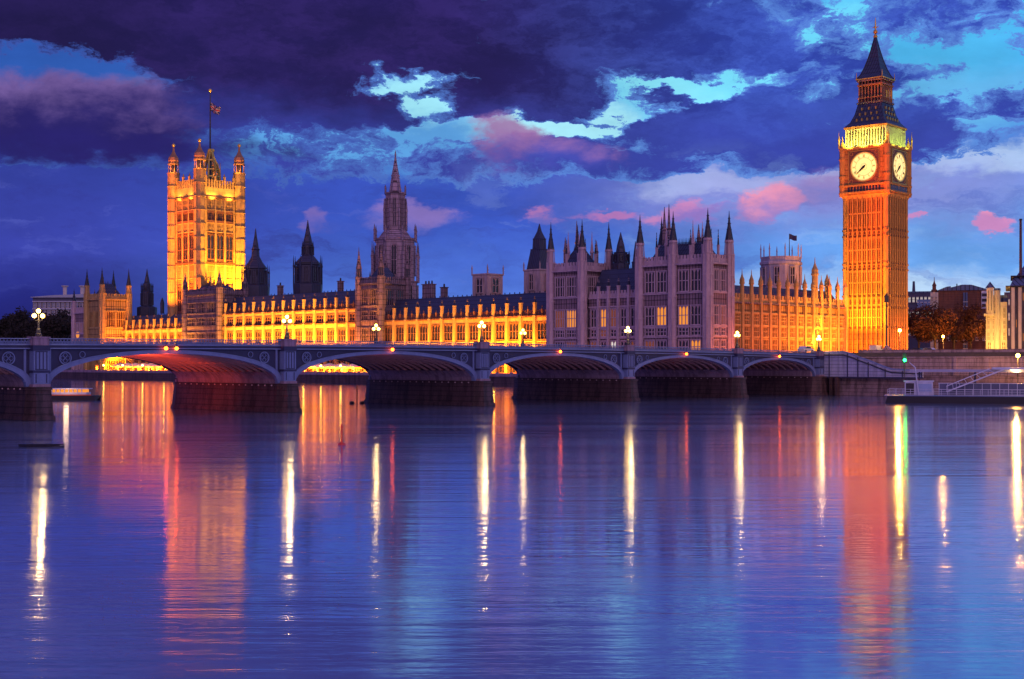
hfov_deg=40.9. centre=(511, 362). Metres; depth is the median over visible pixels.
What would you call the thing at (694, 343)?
window
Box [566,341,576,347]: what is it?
window
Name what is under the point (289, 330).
window
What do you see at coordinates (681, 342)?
window
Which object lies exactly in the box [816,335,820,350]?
bridge lamp
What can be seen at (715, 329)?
window
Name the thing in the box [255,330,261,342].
window
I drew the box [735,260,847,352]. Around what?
range
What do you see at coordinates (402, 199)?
window
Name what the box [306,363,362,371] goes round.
terrace marquee
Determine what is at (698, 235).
roof spire
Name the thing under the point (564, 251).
roof spire
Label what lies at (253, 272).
window
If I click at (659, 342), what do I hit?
window
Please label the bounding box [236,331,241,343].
window
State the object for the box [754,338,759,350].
window
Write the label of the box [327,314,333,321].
window
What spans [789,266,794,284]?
window
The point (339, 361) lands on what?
window
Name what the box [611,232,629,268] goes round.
roof turret
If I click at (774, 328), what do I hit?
window
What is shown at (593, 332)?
window
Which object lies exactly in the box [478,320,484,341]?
bridge lamp
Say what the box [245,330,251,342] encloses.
window
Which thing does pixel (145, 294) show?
window
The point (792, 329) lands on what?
window
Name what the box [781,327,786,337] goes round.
window
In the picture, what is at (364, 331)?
window
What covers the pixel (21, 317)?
plane tree
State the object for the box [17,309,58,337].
plane tree
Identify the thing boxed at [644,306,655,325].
window
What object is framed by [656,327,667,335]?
window
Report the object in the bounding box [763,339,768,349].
window
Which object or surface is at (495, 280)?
window
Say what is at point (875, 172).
clock tower
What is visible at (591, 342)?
window
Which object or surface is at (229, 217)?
window
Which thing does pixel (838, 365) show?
stair flank
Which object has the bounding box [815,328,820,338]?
window
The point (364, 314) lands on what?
window
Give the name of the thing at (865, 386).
embankment wall
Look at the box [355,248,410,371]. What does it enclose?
river front tower
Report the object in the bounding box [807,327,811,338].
window
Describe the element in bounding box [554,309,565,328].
window
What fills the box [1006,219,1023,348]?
dark glass building
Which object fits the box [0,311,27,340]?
plane tree
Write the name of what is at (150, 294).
window
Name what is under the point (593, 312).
window
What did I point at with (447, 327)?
window
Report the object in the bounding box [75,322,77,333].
window
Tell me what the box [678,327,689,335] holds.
window
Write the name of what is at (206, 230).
flag tower
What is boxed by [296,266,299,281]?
window
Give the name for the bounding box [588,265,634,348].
pavilion
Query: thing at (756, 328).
window
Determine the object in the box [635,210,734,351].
pavilion tower
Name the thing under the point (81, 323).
window
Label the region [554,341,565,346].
window
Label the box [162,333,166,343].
window
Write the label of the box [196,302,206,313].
window
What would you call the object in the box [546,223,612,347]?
pavilion tower
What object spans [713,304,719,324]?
window
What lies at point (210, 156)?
flagstaff
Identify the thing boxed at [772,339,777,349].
window
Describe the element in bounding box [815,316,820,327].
window
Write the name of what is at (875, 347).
white van
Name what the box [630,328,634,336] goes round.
window
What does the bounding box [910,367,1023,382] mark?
pier canopy
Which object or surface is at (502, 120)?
sky
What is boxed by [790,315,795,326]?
window
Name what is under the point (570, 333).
window
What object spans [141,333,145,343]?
window
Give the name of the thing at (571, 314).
window
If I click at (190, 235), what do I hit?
window
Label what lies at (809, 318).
window
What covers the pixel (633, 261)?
roof turret
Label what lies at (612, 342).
window
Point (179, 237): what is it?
window
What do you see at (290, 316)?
window
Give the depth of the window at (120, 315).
592.87 m
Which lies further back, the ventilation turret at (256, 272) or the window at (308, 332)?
the ventilation turret at (256, 272)
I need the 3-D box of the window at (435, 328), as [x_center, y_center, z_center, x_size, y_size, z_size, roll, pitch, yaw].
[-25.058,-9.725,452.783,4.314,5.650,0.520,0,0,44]
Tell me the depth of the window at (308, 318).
501.20 m
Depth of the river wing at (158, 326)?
578.96 m
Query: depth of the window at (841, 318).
412.98 m
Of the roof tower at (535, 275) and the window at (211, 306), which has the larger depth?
the window at (211, 306)
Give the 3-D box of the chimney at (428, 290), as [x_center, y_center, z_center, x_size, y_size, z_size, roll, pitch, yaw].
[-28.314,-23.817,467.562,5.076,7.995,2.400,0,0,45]
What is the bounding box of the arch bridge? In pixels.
[0,336,828,420]
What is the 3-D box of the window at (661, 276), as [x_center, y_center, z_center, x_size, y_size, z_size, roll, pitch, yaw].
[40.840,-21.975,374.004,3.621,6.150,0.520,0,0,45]
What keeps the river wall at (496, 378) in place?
attached to the palace terrace
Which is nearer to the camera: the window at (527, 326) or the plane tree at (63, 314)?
the window at (527, 326)
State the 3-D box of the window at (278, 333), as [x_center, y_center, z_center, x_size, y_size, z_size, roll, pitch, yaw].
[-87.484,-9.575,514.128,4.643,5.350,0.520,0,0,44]
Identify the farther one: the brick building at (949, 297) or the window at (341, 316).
the brick building at (949, 297)
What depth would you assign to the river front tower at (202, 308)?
547.63 m
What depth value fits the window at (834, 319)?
409.77 m
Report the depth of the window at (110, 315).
589.55 m
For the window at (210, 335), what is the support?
in the river front tower at (202, 308)
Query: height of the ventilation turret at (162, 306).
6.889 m
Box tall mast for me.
[884,293,888,345]
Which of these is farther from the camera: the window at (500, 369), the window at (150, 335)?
the window at (150, 335)
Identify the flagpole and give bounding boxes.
[789,234,796,255]
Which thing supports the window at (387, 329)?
in the river wing at (506, 318)
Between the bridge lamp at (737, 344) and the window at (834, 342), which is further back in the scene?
the window at (834, 342)
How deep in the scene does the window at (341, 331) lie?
487.68 m
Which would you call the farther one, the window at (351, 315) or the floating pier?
the window at (351, 315)
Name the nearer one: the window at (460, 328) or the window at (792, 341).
the window at (792, 341)
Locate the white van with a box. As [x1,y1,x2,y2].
[869,345,881,349]
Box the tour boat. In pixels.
[51,388,100,399]
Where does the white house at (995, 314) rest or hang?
on the bank ground
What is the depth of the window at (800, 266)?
444.04 m
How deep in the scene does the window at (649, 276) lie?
377.03 m
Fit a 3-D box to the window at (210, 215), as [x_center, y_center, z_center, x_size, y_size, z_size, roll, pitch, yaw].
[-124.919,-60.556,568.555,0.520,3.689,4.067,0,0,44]
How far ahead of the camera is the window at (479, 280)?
456.23 m
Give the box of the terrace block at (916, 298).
[908,281,930,349]
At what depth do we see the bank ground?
293.67 m
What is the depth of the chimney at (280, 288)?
526.83 m
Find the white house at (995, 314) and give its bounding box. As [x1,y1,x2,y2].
[984,282,1007,348]
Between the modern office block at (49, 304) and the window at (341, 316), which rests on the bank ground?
the modern office block at (49, 304)
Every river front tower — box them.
[182,270,247,343]
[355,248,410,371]
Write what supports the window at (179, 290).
in the flag tower at (206, 230)
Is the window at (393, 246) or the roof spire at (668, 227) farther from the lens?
the window at (393, 246)
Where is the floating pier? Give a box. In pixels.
[884,362,1023,403]
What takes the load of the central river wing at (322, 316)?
on the palace terrace
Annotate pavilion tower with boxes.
[83,270,131,369]
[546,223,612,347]
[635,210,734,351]
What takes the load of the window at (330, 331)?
in the central river wing at (322, 316)
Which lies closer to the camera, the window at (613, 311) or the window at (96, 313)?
the window at (613, 311)
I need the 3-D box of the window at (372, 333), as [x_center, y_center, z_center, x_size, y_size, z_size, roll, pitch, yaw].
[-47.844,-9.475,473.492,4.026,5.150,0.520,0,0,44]
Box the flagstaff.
[203,89,220,183]
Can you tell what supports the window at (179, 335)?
in the river wing at (158, 326)
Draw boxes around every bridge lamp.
[32,308,44,336]
[282,315,291,338]
[372,324,379,342]
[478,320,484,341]
[520,329,525,345]
[625,326,630,344]
[734,331,739,347]
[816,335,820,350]
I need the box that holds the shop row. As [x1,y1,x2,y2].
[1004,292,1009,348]
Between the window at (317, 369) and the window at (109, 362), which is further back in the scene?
the window at (109, 362)
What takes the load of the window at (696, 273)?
in the pavilion tower at (684, 294)
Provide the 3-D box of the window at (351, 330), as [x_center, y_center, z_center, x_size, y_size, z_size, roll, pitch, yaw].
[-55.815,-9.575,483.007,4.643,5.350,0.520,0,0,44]
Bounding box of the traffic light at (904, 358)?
[902,353,905,376]
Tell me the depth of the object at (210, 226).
568.49 m
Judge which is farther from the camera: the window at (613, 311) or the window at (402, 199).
the window at (402, 199)
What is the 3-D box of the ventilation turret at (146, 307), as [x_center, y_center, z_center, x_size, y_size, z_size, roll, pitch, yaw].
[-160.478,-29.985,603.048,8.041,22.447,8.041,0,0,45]
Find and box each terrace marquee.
[110,363,162,370]
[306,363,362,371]
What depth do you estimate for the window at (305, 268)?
530.41 m
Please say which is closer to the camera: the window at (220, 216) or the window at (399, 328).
the window at (399, 328)
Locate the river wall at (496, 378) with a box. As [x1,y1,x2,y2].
[53,369,516,385]
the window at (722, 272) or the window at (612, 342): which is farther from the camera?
the window at (612, 342)
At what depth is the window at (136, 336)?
585.82 m
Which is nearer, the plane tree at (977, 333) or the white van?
the white van
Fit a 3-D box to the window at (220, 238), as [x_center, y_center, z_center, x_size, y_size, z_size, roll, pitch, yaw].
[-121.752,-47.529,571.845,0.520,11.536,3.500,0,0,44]
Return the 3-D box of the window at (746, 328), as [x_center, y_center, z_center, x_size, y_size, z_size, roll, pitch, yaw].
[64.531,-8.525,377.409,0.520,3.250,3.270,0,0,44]
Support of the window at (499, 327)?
in the river wing at (506, 318)
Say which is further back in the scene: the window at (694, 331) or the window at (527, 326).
the window at (527, 326)
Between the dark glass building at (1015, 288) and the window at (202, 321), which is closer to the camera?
the dark glass building at (1015, 288)
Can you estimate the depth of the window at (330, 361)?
492.10 m
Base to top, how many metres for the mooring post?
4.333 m
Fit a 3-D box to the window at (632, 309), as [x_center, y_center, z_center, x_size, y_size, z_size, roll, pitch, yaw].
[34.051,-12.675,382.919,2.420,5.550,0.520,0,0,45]
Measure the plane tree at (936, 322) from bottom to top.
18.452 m
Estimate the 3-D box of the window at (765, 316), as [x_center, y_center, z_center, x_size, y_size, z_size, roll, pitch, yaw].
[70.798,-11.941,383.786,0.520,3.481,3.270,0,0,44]
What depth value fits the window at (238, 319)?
532.35 m
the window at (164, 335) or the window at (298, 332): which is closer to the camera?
the window at (298, 332)
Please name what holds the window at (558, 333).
in the pavilion tower at (571, 281)
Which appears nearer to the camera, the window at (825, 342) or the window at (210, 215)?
the window at (825, 342)
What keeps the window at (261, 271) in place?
in the ventilation turret at (256, 272)
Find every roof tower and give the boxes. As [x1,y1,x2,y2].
[471,264,503,295]
[523,224,547,292]
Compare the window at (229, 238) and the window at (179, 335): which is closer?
the window at (179, 335)
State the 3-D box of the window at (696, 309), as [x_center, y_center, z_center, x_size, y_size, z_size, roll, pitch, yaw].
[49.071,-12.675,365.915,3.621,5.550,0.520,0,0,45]
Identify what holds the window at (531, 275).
in the roof tower at (535, 275)
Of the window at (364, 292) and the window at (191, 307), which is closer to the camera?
the window at (364, 292)
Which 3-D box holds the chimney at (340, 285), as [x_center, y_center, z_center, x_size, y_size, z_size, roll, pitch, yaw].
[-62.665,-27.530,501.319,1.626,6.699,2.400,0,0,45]
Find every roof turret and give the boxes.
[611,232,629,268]
[631,241,636,267]
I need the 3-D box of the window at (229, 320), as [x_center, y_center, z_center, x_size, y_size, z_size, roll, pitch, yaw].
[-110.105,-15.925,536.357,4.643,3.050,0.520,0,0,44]
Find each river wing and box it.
[122,313,181,370]
[222,289,354,371]
[384,291,545,372]
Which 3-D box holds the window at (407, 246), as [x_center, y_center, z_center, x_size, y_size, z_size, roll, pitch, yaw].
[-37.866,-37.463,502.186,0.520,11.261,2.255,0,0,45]
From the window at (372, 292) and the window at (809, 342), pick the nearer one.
the window at (809, 342)
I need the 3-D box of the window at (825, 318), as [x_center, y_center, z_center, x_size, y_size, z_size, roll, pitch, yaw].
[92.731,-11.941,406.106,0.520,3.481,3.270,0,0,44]
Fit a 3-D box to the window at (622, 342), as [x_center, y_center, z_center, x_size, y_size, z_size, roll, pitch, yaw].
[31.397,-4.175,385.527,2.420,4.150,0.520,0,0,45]
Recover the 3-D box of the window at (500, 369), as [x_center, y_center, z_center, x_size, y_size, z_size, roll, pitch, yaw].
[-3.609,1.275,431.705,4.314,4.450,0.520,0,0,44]
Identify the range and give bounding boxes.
[71,291,83,369]
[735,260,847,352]
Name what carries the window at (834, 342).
in the range at (769, 317)
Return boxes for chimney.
[277,283,283,294]
[337,278,344,290]
[421,281,436,297]
[440,284,448,297]
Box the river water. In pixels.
[0,379,1023,678]
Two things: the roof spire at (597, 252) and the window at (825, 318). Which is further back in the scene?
the window at (825, 318)
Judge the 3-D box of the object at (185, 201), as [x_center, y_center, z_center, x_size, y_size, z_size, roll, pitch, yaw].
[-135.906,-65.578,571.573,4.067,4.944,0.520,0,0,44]
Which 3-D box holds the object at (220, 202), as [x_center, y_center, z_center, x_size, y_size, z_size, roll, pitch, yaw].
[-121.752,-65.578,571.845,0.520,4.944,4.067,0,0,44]
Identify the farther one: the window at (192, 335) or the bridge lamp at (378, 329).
the window at (192, 335)
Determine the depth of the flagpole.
445.09 m
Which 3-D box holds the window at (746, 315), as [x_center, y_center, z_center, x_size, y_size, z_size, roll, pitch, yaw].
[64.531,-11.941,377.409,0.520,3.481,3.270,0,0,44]
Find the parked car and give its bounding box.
[797,346,813,352]
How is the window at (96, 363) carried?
in the pavilion tower at (107, 307)
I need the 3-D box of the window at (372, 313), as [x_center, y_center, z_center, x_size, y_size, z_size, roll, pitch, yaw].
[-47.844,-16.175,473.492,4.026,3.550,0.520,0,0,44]
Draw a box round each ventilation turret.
[137,270,156,315]
[160,298,163,313]
[241,228,269,296]
[293,220,322,293]
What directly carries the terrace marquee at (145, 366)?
on the palace terrace
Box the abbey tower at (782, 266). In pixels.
[760,243,801,289]
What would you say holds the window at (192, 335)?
in the river front tower at (202, 308)
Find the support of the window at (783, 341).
in the range at (769, 317)
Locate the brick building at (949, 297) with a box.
[937,284,986,348]
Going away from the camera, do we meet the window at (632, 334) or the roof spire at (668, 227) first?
the window at (632, 334)
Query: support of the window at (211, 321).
in the river front tower at (202, 308)
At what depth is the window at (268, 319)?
518.81 m
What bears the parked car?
on the road
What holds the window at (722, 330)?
in the pavilion tower at (684, 294)
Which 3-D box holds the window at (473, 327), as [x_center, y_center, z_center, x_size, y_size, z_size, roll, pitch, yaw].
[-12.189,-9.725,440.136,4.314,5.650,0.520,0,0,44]
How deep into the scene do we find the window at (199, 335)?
548.45 m
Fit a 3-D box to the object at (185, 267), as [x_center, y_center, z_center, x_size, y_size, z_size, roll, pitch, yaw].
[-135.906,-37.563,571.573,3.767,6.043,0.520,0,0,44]
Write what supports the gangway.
on the floating pier
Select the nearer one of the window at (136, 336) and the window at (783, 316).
the window at (783, 316)
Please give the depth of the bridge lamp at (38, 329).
170.48 m
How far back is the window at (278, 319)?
514.59 m
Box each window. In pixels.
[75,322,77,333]
[80,322,82,332]
[88,311,93,327]
[88,361,93,369]
[94,310,98,327]
[94,360,98,369]
[106,310,115,327]
[106,359,115,369]
[116,311,124,327]
[116,359,122,369]
[134,334,138,343]
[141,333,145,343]
[144,293,146,304]
[148,333,152,341]
[149,293,151,304]
[155,333,159,343]
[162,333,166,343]
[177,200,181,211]
[177,213,181,221]
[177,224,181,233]
[177,235,181,262]
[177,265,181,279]
[177,288,181,311]
[177,332,181,340]
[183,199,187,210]
[183,212,187,221]
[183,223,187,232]
[183,234,187,261]
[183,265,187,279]
[186,303,195,313]
[186,318,195,326]
[187,332,195,341]
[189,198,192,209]
[189,212,192,220]
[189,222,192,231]
[189,234,192,261]
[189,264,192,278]
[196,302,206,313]
[196,317,206,326]
[196,332,206,343]
[206,301,215,312]
[206,317,215,325]
[206,332,215,341]
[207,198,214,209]
[207,211,214,220]
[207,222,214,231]
[207,233,214,261]
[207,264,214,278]
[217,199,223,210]
[217,212,223,221]
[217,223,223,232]
[217,234,223,261]
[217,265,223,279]
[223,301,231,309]
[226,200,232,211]
[226,213,232,222]
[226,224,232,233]
[226,235,232,262]
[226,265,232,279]
[227,318,232,325]
[227,331,232,342]
[236,317,241,324]
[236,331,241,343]
[245,317,251,324]
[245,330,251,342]
[251,270,255,282]
[255,316,261,324]
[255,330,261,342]
[260,270,263,283]
[265,316,271,323]
[265,330,271,342]
[274,316,281,323]
[275,330,281,342]
[284,315,291,323]
[285,329,291,338]
[295,315,301,322]
[295,329,301,342]
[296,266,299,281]
[303,266,308,281]
[305,314,312,322]
[305,329,312,342]
[313,266,317,281]
[316,314,323,322]
[316,328,323,342]
[316,362,322,371]
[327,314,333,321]
[327,328,333,342]
[327,360,333,371]
[338,313,345,321]
[338,328,345,342]
[338,360,344,371]
[349,313,354,321]
[349,328,354,342]
[361,289,368,305]
[361,311,368,320]
[361,328,368,342]
[369,288,376,305]
[369,310,376,320]
[369,327,376,340]
[378,244,382,263]
[384,198,385,222]
[384,326,391,341]
[385,288,394,305]
[386,198,388,226]
[391,244,396,274]
[393,197,395,226]
[395,289,404,302]
[396,325,403,341]
[401,198,403,226]
[406,244,410,275]
[407,325,415,341]
[414,246,415,276]
[419,325,427,341]
[431,324,439,341]
[443,324,451,340]
[456,324,464,340]
[469,323,477,340]
[475,277,482,293]
[482,323,490,340]
[492,277,499,293]
[495,322,504,340]
[495,365,503,372]
[509,322,518,339]
[509,366,516,372]
[523,322,532,339]
[528,273,533,290]
[537,321,545,339]
[554,276,565,297]
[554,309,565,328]
[554,330,565,337]
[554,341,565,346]
[566,276,576,296]
[566,309,576,327]
[566,329,576,337]
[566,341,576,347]
[587,276,595,296]
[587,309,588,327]
[590,308,596,327]
[590,329,596,337]
[590,341,596,348]
[600,308,606,327]
[600,329,606,336]
[600,340,606,347]
[610,308,616,326]
[610,329,616,336]
[610,340,616,347]
[620,307,626,326]
[620,328,626,336]
[620,340,625,347]
[630,307,634,326]
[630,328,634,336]
[644,271,655,293]
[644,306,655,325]
[644,327,655,336]
[644,340,655,348]
[656,270,667,292]
[656,305,667,325]
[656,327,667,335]
[656,339,667,349]
[678,269,689,291]
[678,305,689,325]
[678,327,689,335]
[678,339,689,349]
[690,268,701,291]
[690,304,701,324]
[690,326,701,335]
[690,339,701,349]
[713,268,719,291]
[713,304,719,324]
[713,326,719,335]
[713,339,718,351]
[719,269,726,291]
[719,305,726,325]
[719,327,726,335]
[719,339,725,350]
[735,312,740,324]
[735,325,740,336]
[735,338,740,347]
[744,313,750,324]
[744,325,750,336]
[744,338,750,350]
[754,313,759,325]
[754,326,759,337]
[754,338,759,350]
[762,266,765,284]
[763,313,768,325]
[763,326,768,337]
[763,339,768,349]
[772,314,777,325]
[772,326,777,337]
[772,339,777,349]
[774,266,779,284]
[781,314,786,326]
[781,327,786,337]
[781,339,786,350]
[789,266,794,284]
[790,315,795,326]
[790,327,795,337]
[790,339,794,351]
[798,315,803,326]
[798,327,803,338]
[798,339,803,347]
[800,266,801,284]
[807,315,811,326]
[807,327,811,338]
[807,339,811,351]
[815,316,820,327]
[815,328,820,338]
[823,316,828,327]
[823,328,828,338]
[823,340,828,350]
[832,316,836,327]
[832,328,836,338]
[832,340,836,350]
[840,317,844,328]
[840,329,844,338]
[840,340,844,350]
[987,320,989,329]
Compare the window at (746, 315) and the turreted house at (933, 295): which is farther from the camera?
the turreted house at (933, 295)
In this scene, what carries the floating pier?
on the river water
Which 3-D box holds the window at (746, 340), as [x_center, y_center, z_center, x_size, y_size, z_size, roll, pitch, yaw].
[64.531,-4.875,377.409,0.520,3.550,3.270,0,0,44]
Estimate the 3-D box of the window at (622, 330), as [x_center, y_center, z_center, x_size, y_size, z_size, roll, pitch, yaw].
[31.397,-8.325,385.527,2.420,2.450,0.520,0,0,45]
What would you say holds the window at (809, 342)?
in the range at (769, 317)
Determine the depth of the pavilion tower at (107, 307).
591.73 m
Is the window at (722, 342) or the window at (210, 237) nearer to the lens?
the window at (722, 342)
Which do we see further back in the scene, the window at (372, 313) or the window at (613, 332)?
the window at (372, 313)
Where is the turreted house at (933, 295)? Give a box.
[930,277,937,348]
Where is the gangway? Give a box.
[946,368,1004,391]
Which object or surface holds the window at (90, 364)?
in the pavilion tower at (107, 307)
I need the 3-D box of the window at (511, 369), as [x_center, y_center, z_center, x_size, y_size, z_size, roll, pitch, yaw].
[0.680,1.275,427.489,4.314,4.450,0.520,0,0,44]
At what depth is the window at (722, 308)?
368.12 m
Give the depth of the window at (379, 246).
502.67 m
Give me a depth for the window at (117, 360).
592.65 m
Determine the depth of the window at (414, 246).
506.24 m
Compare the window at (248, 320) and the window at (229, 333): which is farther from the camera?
the window at (229, 333)
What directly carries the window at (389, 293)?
in the river front tower at (381, 290)
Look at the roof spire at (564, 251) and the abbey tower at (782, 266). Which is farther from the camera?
the abbey tower at (782, 266)
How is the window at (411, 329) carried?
in the river wing at (506, 318)
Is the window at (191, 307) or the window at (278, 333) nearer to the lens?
the window at (278, 333)
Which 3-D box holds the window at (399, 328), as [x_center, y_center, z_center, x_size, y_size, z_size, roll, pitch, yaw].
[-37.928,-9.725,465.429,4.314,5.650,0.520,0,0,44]
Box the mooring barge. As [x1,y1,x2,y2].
[18,444,65,446]
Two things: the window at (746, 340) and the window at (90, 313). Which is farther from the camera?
the window at (90, 313)
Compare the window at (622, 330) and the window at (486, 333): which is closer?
the window at (622, 330)
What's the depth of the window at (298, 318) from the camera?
505.62 m
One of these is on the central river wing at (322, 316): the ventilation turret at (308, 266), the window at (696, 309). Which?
the ventilation turret at (308, 266)
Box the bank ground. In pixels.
[68,352,1023,382]
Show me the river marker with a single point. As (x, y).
(341, 427)
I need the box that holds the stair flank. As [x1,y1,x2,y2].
[824,351,923,394]
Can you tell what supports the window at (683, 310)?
in the pavilion tower at (684, 294)
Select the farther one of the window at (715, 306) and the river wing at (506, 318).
the river wing at (506, 318)
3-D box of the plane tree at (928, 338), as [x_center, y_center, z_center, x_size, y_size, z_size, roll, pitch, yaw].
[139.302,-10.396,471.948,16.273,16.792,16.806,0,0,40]
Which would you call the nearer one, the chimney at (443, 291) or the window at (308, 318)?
the chimney at (443, 291)
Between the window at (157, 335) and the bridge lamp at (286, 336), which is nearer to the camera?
the bridge lamp at (286, 336)
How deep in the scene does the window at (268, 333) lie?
519.00 m
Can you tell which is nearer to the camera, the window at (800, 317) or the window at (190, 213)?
the window at (800, 317)
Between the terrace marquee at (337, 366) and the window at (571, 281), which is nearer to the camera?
the window at (571, 281)
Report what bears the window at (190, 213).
in the flag tower at (206, 230)
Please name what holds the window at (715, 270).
in the pavilion tower at (684, 294)
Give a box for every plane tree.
[0,306,32,342]
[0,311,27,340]
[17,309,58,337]
[32,315,70,342]
[35,308,70,340]
[908,301,957,348]
[908,308,939,347]
[928,303,982,348]
[949,316,985,348]
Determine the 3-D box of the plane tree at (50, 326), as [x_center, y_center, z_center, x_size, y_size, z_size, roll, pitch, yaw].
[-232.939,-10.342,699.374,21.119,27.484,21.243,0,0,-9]
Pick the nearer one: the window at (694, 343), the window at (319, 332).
the window at (694, 343)
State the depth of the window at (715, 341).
365.88 m
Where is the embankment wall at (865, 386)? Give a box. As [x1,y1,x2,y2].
[834,349,1023,395]
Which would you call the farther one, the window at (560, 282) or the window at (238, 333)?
the window at (238, 333)
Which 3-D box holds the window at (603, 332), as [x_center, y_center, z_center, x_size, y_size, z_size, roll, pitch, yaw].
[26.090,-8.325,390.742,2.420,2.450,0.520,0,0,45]
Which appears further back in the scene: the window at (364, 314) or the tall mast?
the window at (364, 314)
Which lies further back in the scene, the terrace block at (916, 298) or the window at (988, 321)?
the terrace block at (916, 298)
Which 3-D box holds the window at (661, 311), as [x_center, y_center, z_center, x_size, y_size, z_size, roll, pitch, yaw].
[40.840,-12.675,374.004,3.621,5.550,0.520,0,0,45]
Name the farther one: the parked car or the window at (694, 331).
the window at (694, 331)
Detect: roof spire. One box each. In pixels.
[563,237,565,262]
[596,240,598,262]
[662,207,665,243]
[667,207,670,237]
[696,224,700,240]
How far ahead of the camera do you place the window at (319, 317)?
496.57 m
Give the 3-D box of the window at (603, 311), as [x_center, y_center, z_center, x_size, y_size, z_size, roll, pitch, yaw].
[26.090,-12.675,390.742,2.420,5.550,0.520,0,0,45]
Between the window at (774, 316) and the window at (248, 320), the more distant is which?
the window at (248, 320)
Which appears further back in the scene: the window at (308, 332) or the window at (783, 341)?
the window at (308, 332)
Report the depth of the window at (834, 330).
409.77 m
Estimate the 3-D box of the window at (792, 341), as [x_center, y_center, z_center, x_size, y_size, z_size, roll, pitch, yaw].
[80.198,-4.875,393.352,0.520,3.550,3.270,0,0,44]
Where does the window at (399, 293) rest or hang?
in the river front tower at (381, 290)
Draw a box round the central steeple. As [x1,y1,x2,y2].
[371,151,419,298]
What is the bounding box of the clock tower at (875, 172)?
[838,17,912,352]
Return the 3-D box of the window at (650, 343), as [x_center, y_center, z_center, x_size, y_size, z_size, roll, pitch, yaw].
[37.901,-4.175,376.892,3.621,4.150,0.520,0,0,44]
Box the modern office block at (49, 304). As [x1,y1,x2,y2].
[31,286,83,335]
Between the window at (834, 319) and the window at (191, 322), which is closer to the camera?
the window at (834, 319)
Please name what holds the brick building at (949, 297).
on the bank ground
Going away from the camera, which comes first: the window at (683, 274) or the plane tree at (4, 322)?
the window at (683, 274)
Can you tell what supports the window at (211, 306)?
in the river front tower at (202, 308)
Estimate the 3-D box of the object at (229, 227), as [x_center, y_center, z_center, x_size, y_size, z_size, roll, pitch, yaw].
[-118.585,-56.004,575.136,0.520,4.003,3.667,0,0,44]
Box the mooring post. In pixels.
[349,384,364,403]
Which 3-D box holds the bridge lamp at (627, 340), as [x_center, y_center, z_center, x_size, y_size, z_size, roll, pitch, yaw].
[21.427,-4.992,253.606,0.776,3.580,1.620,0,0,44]
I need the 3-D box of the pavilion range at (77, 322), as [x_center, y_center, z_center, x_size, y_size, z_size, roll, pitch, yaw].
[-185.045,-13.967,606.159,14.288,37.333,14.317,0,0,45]
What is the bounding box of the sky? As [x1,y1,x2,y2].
[0,0,1023,319]
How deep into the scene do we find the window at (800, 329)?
396.67 m
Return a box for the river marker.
[338,424,345,444]
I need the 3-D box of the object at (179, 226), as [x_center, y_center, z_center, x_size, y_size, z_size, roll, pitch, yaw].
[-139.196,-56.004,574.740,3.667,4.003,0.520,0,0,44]
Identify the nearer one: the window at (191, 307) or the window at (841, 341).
the window at (841, 341)
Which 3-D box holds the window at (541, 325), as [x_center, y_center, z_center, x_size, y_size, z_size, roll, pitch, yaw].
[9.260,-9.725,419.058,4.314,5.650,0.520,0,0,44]
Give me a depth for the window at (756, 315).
381.10 m
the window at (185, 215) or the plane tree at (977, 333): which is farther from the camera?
the window at (185, 215)
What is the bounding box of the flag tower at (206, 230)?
[167,138,245,317]
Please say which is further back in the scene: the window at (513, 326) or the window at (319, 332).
the window at (319, 332)
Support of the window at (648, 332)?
in the pavilion tower at (684, 294)
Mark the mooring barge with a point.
(41, 445)
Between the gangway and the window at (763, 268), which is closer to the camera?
the gangway
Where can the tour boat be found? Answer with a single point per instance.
(71, 393)
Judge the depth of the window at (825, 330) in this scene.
406.58 m
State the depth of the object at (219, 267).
572.39 m
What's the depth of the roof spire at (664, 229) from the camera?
383.48 m
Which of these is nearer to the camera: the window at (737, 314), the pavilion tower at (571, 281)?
the window at (737, 314)
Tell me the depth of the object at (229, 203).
575.47 m
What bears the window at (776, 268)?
in the abbey tower at (782, 266)
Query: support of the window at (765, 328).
in the range at (769, 317)

